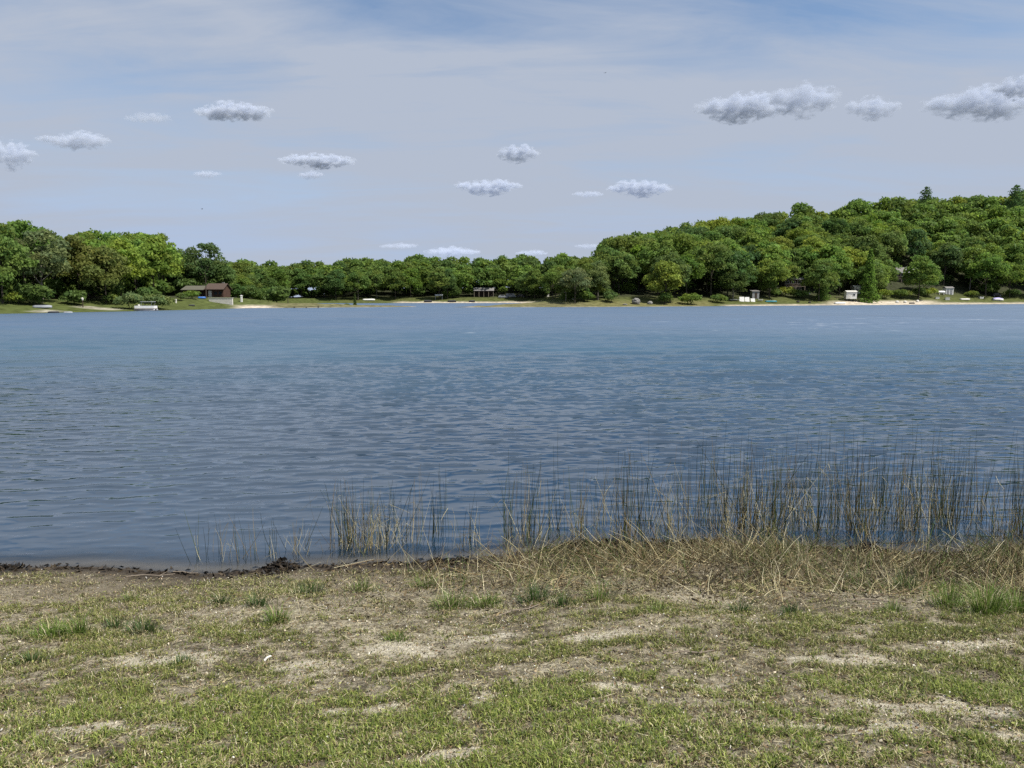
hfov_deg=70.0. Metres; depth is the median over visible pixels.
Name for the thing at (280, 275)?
leafy tree
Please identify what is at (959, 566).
dead stalks
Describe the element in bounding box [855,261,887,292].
leafy tree
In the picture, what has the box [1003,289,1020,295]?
bush
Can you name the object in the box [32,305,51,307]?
rowing boat
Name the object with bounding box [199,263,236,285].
leafy tree
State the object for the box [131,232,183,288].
leafy tree
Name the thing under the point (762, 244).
leafy tree
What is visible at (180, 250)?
leafy tree
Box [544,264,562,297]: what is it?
leafy tree
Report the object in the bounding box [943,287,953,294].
two door shed
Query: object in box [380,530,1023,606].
bank shoots
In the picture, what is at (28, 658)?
grass tuft
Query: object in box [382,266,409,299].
leafy tree
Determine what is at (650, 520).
reed clump
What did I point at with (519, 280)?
leafy tree
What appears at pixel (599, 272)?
leafy tree
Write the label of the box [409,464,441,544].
reed clump
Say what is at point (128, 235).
leafy tree
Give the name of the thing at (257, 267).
leafy tree
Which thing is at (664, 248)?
leafy tree
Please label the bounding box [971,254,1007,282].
leafy tree
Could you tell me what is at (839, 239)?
leafy tree
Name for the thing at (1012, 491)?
reed
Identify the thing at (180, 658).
grass tuft
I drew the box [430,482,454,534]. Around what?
reed clump
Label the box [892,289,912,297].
bush
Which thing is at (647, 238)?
leafy tree
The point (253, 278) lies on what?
leafy tree
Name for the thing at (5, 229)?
leafy tree
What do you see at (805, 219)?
leafy tree
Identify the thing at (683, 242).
leafy tree
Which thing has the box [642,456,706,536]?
reed clump
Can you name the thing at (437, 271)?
leafy tree
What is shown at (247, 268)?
leafy tree
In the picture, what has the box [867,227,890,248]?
leafy tree
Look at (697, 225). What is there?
leafy tree
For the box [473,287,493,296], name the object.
pavilion
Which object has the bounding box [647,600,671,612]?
grass tuft
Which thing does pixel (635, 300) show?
boulder
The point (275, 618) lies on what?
grass tuft
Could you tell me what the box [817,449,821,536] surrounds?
reed
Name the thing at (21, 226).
leafy tree
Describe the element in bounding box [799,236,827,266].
leafy tree
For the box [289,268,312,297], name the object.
leafy tree
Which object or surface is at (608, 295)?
bush
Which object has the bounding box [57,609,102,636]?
grass tuft
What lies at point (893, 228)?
leafy tree
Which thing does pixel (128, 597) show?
grass tuft
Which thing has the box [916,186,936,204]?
pine
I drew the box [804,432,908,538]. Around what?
reed clump
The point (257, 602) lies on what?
grass tuft
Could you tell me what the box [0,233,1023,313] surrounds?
terrain
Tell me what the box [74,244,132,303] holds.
leafy tree
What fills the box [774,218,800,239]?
leafy tree
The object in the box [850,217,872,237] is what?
leafy tree
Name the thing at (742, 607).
grass tuft
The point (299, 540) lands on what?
reed clump
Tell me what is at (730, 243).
leafy tree
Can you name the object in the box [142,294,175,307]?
bush
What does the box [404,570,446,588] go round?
grass tuft
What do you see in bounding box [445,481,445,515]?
reed
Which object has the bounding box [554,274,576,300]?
leafy tree
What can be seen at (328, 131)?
sky
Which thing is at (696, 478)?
reed
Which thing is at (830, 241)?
leafy tree
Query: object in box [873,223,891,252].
leafy tree
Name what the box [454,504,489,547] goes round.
reed clump
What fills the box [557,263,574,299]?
leafy tree
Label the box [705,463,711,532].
reed
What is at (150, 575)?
stick
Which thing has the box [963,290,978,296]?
bush
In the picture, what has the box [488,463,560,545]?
reed clump
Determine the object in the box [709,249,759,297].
leafy tree
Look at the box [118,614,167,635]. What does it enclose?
grass tuft
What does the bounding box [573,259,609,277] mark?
leafy tree
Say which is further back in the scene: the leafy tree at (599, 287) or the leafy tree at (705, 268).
the leafy tree at (705, 268)
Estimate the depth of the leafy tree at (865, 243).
307.73 m
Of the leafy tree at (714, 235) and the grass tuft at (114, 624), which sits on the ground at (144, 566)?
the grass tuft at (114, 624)
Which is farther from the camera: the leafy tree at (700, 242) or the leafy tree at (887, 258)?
the leafy tree at (887, 258)
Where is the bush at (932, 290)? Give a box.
[924,287,938,294]
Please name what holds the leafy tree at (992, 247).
on the terrain at (645, 296)
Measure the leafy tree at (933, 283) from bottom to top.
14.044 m
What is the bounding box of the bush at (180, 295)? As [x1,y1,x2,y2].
[175,292,187,298]
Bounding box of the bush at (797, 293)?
[790,290,811,297]
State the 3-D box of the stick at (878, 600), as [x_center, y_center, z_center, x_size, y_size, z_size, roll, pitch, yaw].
[2.991,1.747,5.931,0.500,0.046,0.058,0,7,2]
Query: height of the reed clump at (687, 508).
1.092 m
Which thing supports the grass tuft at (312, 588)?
on the ground at (144, 566)
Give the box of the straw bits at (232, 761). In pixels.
[0,559,1023,767]
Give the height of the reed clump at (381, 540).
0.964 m
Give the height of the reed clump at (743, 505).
1.329 m
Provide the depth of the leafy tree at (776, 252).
276.43 m
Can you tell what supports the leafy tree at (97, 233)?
on the terrain at (645, 296)
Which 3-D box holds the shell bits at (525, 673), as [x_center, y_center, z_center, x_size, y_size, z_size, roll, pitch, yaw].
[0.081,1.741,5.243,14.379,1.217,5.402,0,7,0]
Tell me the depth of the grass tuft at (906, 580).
6.70 m
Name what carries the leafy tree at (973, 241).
on the terrain at (645, 296)
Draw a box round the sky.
[0,0,1023,296]
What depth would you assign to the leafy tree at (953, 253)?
332.65 m
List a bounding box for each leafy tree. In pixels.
[0,223,27,264]
[0,234,38,303]
[6,219,49,282]
[9,229,72,302]
[27,240,50,283]
[38,230,63,296]
[49,234,94,290]
[69,234,112,298]
[74,230,103,297]
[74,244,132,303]
[88,228,103,296]
[94,236,149,295]
[101,231,156,281]
[117,231,155,289]
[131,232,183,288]
[151,232,180,276]
[154,252,186,295]
[154,261,184,294]
[157,248,187,295]
[160,252,199,292]
[180,247,203,284]
[181,242,229,282]
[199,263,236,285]
[230,261,253,275]
[235,274,253,297]
[245,274,262,298]
[250,266,268,287]
[251,268,276,288]
[264,266,291,289]
[274,266,293,286]
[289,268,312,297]
[310,269,334,295]
[324,269,345,296]
[345,271,371,299]
[366,269,389,297]
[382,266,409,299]
[398,267,422,296]
[426,266,452,298]
[435,269,457,298]
[514,272,540,295]
[523,268,543,298]
[539,268,563,299]
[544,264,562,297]
[549,266,564,294]
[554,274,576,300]
[556,267,591,302]
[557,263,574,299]
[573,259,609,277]
[576,258,592,276]
[583,266,608,296]
[585,260,610,299]
[588,276,605,295]
[593,246,633,289]
[595,234,647,292]
[601,249,642,293]
[625,236,655,289]
[630,244,654,290]
[635,233,654,240]
[637,238,678,294]
[640,259,684,300]
[645,230,680,284]
[649,251,692,301]
[653,231,706,292]
[674,252,706,292]
[675,225,712,277]
[678,234,712,282]
[689,241,738,295]
[694,223,709,230]
[700,230,724,281]
[703,216,733,230]
[703,245,712,292]
[708,237,755,295]
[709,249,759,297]
[715,225,748,240]
[717,269,749,299]
[728,218,747,226]
[733,232,768,286]
[739,217,773,233]
[742,244,763,291]
[747,225,771,241]
[751,258,791,297]
[753,211,783,227]
[754,244,793,291]
[755,239,775,281]
[758,273,777,292]
[765,225,779,235]
[767,236,794,250]
[770,216,808,240]
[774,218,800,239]
[777,256,800,294]
[779,243,791,259]
[784,212,814,228]
[785,226,816,246]
[789,248,808,273]
[790,234,826,249]
[792,245,819,285]
[794,221,831,237]
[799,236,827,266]
[799,259,839,300]
[804,213,822,226]
[813,243,852,271]
[814,258,840,289]
[820,216,855,238]
[822,237,844,248]
[826,278,841,295]
[827,232,844,238]
[830,235,843,244]
[835,260,858,293]
[841,232,850,238]
[841,238,860,280]
[842,234,886,264]
[843,246,868,290]
[844,218,872,238]
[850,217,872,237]
[855,247,892,265]
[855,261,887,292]
[858,258,893,286]
[861,213,881,226]
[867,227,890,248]
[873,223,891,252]
[874,229,908,257]
[878,259,901,288]
[884,217,920,255]
[884,225,907,257]
[901,228,933,263]
[901,255,941,298]
[908,227,930,256]
[912,268,944,287]
[926,240,959,274]
[928,242,964,284]
[953,245,989,289]
[958,235,991,281]
[963,252,1013,295]
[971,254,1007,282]
[981,243,1005,280]
[990,263,1023,297]
[1002,241,1023,285]
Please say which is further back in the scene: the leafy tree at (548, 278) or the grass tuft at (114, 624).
the leafy tree at (548, 278)
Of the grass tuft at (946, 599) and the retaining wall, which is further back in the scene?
the retaining wall
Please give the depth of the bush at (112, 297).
162.52 m
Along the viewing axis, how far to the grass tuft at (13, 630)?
5.57 m
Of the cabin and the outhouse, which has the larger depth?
the cabin
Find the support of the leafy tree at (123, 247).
on the terrain at (645, 296)
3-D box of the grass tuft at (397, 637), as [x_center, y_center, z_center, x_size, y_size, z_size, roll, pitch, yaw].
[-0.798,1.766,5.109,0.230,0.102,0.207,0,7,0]
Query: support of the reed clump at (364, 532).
on the ground at (144, 566)
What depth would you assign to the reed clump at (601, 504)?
9.68 m
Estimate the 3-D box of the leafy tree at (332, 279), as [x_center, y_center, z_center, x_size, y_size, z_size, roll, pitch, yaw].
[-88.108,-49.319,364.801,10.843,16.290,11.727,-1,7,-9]
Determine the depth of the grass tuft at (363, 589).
6.84 m
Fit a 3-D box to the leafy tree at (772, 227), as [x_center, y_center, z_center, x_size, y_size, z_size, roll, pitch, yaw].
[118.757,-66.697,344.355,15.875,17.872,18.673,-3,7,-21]
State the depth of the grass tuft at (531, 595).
6.20 m
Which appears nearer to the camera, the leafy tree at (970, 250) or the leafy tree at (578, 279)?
the leafy tree at (578, 279)
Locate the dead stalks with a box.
[208,505,1023,637]
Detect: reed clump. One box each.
[176,511,234,565]
[208,516,259,565]
[253,520,279,559]
[277,507,322,559]
[304,479,406,556]
[324,483,418,558]
[347,478,423,552]
[388,477,422,544]
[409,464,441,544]
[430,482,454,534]
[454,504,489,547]
[487,468,540,546]
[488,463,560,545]
[530,469,567,531]
[554,467,591,539]
[579,459,621,526]
[595,447,654,542]
[628,461,685,530]
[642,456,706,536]
[674,461,721,523]
[698,443,812,532]
[702,452,748,532]
[717,448,829,537]
[764,451,817,525]
[782,456,848,537]
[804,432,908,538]
[819,453,890,524]
[858,449,938,525]
[872,455,944,537]
[900,452,958,517]
[914,452,976,533]
[921,449,1003,521]
[972,462,1023,536]
[975,473,1019,531]
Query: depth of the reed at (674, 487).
9.81 m
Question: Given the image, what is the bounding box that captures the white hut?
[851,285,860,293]
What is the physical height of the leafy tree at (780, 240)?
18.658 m
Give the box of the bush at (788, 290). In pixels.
[778,286,797,295]
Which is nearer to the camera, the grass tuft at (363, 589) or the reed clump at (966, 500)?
the grass tuft at (363, 589)
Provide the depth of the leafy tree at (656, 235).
284.07 m
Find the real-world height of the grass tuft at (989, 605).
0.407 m
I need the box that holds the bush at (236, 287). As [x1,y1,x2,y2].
[229,283,244,295]
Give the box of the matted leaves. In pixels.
[257,544,1023,628]
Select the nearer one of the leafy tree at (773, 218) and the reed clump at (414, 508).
the reed clump at (414, 508)
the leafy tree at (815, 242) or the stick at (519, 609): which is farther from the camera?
the leafy tree at (815, 242)
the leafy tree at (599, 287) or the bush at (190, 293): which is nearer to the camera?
the bush at (190, 293)
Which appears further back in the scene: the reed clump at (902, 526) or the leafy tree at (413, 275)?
the leafy tree at (413, 275)
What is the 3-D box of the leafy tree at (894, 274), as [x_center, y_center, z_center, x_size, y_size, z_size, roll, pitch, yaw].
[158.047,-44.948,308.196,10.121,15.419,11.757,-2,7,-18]
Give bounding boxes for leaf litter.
[0,557,1023,767]
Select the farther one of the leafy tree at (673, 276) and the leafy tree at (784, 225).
the leafy tree at (784, 225)
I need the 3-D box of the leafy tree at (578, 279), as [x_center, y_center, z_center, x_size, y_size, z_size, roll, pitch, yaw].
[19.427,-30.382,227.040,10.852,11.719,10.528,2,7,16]
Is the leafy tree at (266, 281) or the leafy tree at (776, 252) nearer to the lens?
the leafy tree at (776, 252)
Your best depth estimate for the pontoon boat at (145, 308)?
156.33 m
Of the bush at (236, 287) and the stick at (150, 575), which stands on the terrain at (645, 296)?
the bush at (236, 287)
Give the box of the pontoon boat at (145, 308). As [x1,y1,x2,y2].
[134,301,157,310]
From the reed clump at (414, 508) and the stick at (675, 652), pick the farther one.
the reed clump at (414, 508)
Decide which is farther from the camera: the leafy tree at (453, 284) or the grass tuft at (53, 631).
the leafy tree at (453, 284)
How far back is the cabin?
297.20 m
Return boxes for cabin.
[778,277,805,289]
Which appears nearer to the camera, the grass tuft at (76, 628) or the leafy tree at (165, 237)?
the grass tuft at (76, 628)
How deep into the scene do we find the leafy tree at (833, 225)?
335.62 m
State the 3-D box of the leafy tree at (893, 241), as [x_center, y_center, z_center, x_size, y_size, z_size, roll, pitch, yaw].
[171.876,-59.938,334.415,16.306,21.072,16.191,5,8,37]
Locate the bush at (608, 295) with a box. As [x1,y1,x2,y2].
[603,291,618,301]
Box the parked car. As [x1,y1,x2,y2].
[990,293,1001,296]
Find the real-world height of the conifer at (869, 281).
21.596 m
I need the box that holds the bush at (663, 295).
[656,292,673,303]
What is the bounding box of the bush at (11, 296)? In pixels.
[1,291,26,303]
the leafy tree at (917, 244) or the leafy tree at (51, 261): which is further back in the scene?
the leafy tree at (917, 244)
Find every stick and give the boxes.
[126,571,174,576]
[498,600,539,616]
[666,645,713,654]
[848,596,911,602]
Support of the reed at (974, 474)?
in the water
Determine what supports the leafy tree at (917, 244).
on the terrain at (645, 296)
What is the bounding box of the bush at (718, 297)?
[710,293,728,301]
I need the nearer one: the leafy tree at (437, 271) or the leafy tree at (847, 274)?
the leafy tree at (847, 274)
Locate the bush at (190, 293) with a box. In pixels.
[183,290,200,297]
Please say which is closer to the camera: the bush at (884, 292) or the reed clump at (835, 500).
the reed clump at (835, 500)
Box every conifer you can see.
[815,273,830,300]
[854,249,881,303]
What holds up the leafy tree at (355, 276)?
on the terrain at (645, 296)
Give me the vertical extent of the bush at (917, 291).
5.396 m
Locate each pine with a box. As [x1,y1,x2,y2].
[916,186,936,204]
[1004,184,1023,208]
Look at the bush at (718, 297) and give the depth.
250.80 m
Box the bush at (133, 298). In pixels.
[112,291,143,308]
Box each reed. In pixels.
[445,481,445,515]
[674,448,676,520]
[695,458,696,511]
[702,451,705,533]
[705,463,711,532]
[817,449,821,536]
[974,431,976,495]
[1012,430,1017,521]
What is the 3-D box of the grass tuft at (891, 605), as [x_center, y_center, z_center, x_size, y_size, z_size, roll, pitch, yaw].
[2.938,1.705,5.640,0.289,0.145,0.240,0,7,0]
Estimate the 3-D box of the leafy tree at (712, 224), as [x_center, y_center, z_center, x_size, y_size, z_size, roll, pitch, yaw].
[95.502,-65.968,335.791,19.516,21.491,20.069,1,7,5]
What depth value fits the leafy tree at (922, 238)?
349.59 m
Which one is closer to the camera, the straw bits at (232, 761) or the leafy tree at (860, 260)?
the straw bits at (232, 761)
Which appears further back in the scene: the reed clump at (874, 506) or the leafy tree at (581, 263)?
the leafy tree at (581, 263)
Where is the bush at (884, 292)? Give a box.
[875,289,893,298]
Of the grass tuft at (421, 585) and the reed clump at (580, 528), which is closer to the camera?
the grass tuft at (421, 585)
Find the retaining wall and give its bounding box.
[209,298,232,304]
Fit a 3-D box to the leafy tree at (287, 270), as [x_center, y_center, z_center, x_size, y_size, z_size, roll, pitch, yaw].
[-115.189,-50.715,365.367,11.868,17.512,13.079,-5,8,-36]
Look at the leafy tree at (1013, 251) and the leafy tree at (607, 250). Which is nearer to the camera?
the leafy tree at (607, 250)
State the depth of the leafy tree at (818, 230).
330.88 m
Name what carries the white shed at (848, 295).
on the terrain at (645, 296)
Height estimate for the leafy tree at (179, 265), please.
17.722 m
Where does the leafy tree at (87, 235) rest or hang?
on the terrain at (645, 296)
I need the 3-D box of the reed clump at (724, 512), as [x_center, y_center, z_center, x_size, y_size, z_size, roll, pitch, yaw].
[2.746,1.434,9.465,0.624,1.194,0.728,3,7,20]
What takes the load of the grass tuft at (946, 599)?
on the ground at (144, 566)
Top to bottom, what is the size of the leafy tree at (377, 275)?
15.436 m
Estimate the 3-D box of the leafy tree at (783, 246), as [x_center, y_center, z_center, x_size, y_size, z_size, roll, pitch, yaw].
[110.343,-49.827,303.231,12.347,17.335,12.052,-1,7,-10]
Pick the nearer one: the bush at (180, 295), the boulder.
the bush at (180, 295)
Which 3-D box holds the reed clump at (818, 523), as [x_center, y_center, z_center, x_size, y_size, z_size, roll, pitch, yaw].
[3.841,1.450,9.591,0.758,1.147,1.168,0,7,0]
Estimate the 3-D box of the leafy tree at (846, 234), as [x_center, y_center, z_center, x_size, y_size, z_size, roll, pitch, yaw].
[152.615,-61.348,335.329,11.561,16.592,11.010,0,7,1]
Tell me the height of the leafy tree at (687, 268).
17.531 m
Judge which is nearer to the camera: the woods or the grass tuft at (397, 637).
the grass tuft at (397, 637)
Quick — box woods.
[0,191,1023,304]
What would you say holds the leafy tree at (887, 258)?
on the terrain at (645, 296)
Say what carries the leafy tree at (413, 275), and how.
on the terrain at (645, 296)
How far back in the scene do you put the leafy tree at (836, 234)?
331.79 m
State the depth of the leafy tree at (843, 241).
319.73 m
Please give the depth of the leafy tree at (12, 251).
141.39 m
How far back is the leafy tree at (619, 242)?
267.17 m
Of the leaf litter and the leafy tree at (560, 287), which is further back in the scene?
the leafy tree at (560, 287)
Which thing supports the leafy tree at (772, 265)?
on the terrain at (645, 296)
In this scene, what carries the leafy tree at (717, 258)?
on the terrain at (645, 296)
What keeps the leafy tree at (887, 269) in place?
on the terrain at (645, 296)
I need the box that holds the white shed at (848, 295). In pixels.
[844,291,857,301]
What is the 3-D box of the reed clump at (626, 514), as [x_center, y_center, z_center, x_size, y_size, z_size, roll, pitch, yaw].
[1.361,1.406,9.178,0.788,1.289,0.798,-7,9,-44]
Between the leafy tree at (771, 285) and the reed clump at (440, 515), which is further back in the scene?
the leafy tree at (771, 285)
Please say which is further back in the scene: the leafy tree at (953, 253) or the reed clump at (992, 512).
the leafy tree at (953, 253)
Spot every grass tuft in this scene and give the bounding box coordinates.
[0,625,30,635]
[13,648,54,665]
[23,613,76,640]
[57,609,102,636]
[97,613,134,629]
[115,588,148,602]
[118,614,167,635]
[162,653,195,667]
[207,591,238,605]
[241,588,272,607]
[254,596,295,626]
[284,577,328,595]
[340,576,384,592]
[384,630,413,643]
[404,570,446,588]
[427,586,476,610]
[465,583,503,608]
[512,570,561,604]
[544,589,578,607]
[581,579,618,603]
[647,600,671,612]
[724,595,755,612]
[778,600,805,614]
[880,596,906,612]
[886,564,929,591]
[917,573,976,608]
[947,573,1023,617]
[988,576,1023,614]
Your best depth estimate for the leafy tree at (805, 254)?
296.71 m
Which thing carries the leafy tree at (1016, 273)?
on the terrain at (645, 296)
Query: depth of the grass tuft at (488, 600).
6.16 m
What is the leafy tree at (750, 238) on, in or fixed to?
on the terrain at (645, 296)
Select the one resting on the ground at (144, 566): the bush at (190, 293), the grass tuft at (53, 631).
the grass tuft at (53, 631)
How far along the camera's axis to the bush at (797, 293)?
277.40 m
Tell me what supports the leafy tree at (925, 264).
on the terrain at (645, 296)
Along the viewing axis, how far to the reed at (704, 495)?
9.20 m
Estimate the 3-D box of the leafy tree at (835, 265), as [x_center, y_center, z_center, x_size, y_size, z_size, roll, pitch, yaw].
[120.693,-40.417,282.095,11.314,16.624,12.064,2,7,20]
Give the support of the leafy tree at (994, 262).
on the terrain at (645, 296)
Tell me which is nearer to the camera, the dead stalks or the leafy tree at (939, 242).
the dead stalks
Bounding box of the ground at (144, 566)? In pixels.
[0,539,1023,767]
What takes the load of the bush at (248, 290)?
on the terrain at (645, 296)
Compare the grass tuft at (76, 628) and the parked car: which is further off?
the parked car
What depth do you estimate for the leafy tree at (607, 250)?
258.64 m
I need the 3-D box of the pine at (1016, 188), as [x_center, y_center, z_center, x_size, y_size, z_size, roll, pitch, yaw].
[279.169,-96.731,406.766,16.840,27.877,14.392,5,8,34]
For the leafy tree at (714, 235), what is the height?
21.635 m
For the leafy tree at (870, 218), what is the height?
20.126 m
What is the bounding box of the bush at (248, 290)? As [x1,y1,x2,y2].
[239,285,261,297]
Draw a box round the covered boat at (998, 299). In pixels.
[992,297,1003,300]
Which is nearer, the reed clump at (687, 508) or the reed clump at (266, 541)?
the reed clump at (266, 541)
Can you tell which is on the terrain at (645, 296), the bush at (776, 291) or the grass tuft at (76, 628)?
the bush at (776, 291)
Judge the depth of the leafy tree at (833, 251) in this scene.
293.93 m
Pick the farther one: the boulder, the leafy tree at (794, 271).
the leafy tree at (794, 271)
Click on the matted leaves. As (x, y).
(696, 570)
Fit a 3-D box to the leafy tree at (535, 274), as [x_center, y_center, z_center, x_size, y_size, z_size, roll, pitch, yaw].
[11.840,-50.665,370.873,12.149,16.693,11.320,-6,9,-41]
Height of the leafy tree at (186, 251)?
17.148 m
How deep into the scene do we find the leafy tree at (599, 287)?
235.47 m
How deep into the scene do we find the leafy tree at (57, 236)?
177.81 m
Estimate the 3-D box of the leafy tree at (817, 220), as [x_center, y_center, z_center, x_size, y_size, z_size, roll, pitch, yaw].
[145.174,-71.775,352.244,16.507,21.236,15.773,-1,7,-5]
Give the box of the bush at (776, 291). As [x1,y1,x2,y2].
[770,288,781,295]
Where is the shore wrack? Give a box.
[0,538,1006,583]
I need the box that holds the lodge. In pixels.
[181,282,231,296]
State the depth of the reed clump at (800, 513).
9.78 m
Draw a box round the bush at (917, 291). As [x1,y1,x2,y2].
[911,287,926,296]
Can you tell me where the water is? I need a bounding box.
[0,303,1023,564]
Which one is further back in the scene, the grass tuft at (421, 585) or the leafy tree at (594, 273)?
the leafy tree at (594, 273)
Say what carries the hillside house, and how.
on the terrain at (645, 296)
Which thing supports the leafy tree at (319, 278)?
on the terrain at (645, 296)
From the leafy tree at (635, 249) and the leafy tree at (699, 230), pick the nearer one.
the leafy tree at (635, 249)
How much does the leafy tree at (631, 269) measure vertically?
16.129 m
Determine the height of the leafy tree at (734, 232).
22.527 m
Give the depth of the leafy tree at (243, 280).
304.91 m
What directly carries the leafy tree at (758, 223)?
on the terrain at (645, 296)
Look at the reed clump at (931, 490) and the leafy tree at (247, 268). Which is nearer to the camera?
the reed clump at (931, 490)
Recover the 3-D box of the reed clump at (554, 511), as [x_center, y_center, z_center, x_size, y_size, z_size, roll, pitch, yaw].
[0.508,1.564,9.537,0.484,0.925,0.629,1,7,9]
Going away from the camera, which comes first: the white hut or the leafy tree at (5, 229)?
the leafy tree at (5, 229)
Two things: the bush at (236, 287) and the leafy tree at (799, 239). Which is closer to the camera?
the bush at (236, 287)
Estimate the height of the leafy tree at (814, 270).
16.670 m
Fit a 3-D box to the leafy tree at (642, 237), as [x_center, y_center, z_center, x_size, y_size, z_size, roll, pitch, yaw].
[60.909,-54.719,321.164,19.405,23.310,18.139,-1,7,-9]
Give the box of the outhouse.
[750,290,758,298]
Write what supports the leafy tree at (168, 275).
on the terrain at (645, 296)
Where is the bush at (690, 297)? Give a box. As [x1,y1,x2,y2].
[678,293,701,304]
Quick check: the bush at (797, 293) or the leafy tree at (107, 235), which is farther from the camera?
the bush at (797, 293)
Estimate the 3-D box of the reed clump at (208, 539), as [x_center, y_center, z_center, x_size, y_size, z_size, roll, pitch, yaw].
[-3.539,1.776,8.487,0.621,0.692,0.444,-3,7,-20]
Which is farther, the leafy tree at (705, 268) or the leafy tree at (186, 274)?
the leafy tree at (705, 268)
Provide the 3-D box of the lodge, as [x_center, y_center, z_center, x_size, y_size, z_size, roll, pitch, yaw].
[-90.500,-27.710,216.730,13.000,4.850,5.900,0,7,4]
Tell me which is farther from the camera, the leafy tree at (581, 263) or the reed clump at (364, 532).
the leafy tree at (581, 263)
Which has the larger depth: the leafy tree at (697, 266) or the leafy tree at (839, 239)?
the leafy tree at (839, 239)
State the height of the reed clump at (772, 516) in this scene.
1.228 m
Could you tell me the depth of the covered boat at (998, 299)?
321.29 m
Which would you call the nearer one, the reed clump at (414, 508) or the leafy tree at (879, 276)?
the reed clump at (414, 508)
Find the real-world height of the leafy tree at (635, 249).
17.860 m
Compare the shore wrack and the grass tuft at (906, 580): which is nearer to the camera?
the grass tuft at (906, 580)
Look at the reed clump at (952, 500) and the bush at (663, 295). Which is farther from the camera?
the bush at (663, 295)
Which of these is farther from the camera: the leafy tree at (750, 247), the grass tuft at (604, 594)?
the leafy tree at (750, 247)
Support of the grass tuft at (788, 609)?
on the ground at (144, 566)
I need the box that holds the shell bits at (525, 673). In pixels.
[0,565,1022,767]
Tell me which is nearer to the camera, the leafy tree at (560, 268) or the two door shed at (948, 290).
the two door shed at (948, 290)
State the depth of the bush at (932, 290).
311.32 m
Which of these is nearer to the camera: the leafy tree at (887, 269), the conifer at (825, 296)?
the conifer at (825, 296)
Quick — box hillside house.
[895,266,913,282]
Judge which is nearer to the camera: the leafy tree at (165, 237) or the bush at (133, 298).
the bush at (133, 298)
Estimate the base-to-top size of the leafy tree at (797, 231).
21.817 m
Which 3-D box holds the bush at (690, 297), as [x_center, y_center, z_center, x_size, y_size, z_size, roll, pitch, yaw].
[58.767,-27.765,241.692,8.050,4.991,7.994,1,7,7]
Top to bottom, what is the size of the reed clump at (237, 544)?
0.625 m
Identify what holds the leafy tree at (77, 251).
on the terrain at (645, 296)
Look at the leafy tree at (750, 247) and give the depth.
278.62 m
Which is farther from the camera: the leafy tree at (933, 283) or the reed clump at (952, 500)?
the leafy tree at (933, 283)
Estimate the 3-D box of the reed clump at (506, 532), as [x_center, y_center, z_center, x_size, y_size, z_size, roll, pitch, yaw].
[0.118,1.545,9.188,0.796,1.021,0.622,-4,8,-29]
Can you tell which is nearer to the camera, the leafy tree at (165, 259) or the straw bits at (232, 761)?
the straw bits at (232, 761)
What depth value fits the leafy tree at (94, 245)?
173.81 m
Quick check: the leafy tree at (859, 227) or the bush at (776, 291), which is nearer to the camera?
the bush at (776, 291)
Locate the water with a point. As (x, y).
(128, 435)
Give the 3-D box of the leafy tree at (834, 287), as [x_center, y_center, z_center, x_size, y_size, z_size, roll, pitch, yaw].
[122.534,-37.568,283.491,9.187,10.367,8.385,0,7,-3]
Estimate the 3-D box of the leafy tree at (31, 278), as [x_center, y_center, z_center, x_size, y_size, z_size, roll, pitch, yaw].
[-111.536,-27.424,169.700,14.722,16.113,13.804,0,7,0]
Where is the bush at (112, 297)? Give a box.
[102,294,121,303]
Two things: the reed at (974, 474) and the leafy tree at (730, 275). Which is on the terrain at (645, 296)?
the leafy tree at (730, 275)
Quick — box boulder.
[632,298,639,304]
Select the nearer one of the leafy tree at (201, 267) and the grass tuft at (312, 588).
the grass tuft at (312, 588)
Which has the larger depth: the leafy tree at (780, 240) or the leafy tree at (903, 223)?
the leafy tree at (903, 223)
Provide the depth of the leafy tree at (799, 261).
293.99 m
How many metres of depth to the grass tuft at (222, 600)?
6.40 m
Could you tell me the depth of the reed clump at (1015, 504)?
9.33 m
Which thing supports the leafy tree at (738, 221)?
on the terrain at (645, 296)
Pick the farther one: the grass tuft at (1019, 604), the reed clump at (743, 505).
the reed clump at (743, 505)
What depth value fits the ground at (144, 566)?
4.87 m
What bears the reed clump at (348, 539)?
on the ground at (144, 566)
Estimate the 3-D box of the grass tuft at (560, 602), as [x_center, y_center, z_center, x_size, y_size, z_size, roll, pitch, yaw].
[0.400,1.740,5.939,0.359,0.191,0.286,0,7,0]
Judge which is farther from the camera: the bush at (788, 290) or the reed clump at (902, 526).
the bush at (788, 290)
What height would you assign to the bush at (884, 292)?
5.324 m
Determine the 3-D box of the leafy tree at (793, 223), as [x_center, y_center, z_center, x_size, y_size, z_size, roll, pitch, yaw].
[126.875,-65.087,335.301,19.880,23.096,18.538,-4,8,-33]
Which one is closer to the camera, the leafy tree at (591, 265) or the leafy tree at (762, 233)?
the leafy tree at (591, 265)
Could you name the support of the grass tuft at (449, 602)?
on the ground at (144, 566)
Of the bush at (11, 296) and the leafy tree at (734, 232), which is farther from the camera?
the leafy tree at (734, 232)

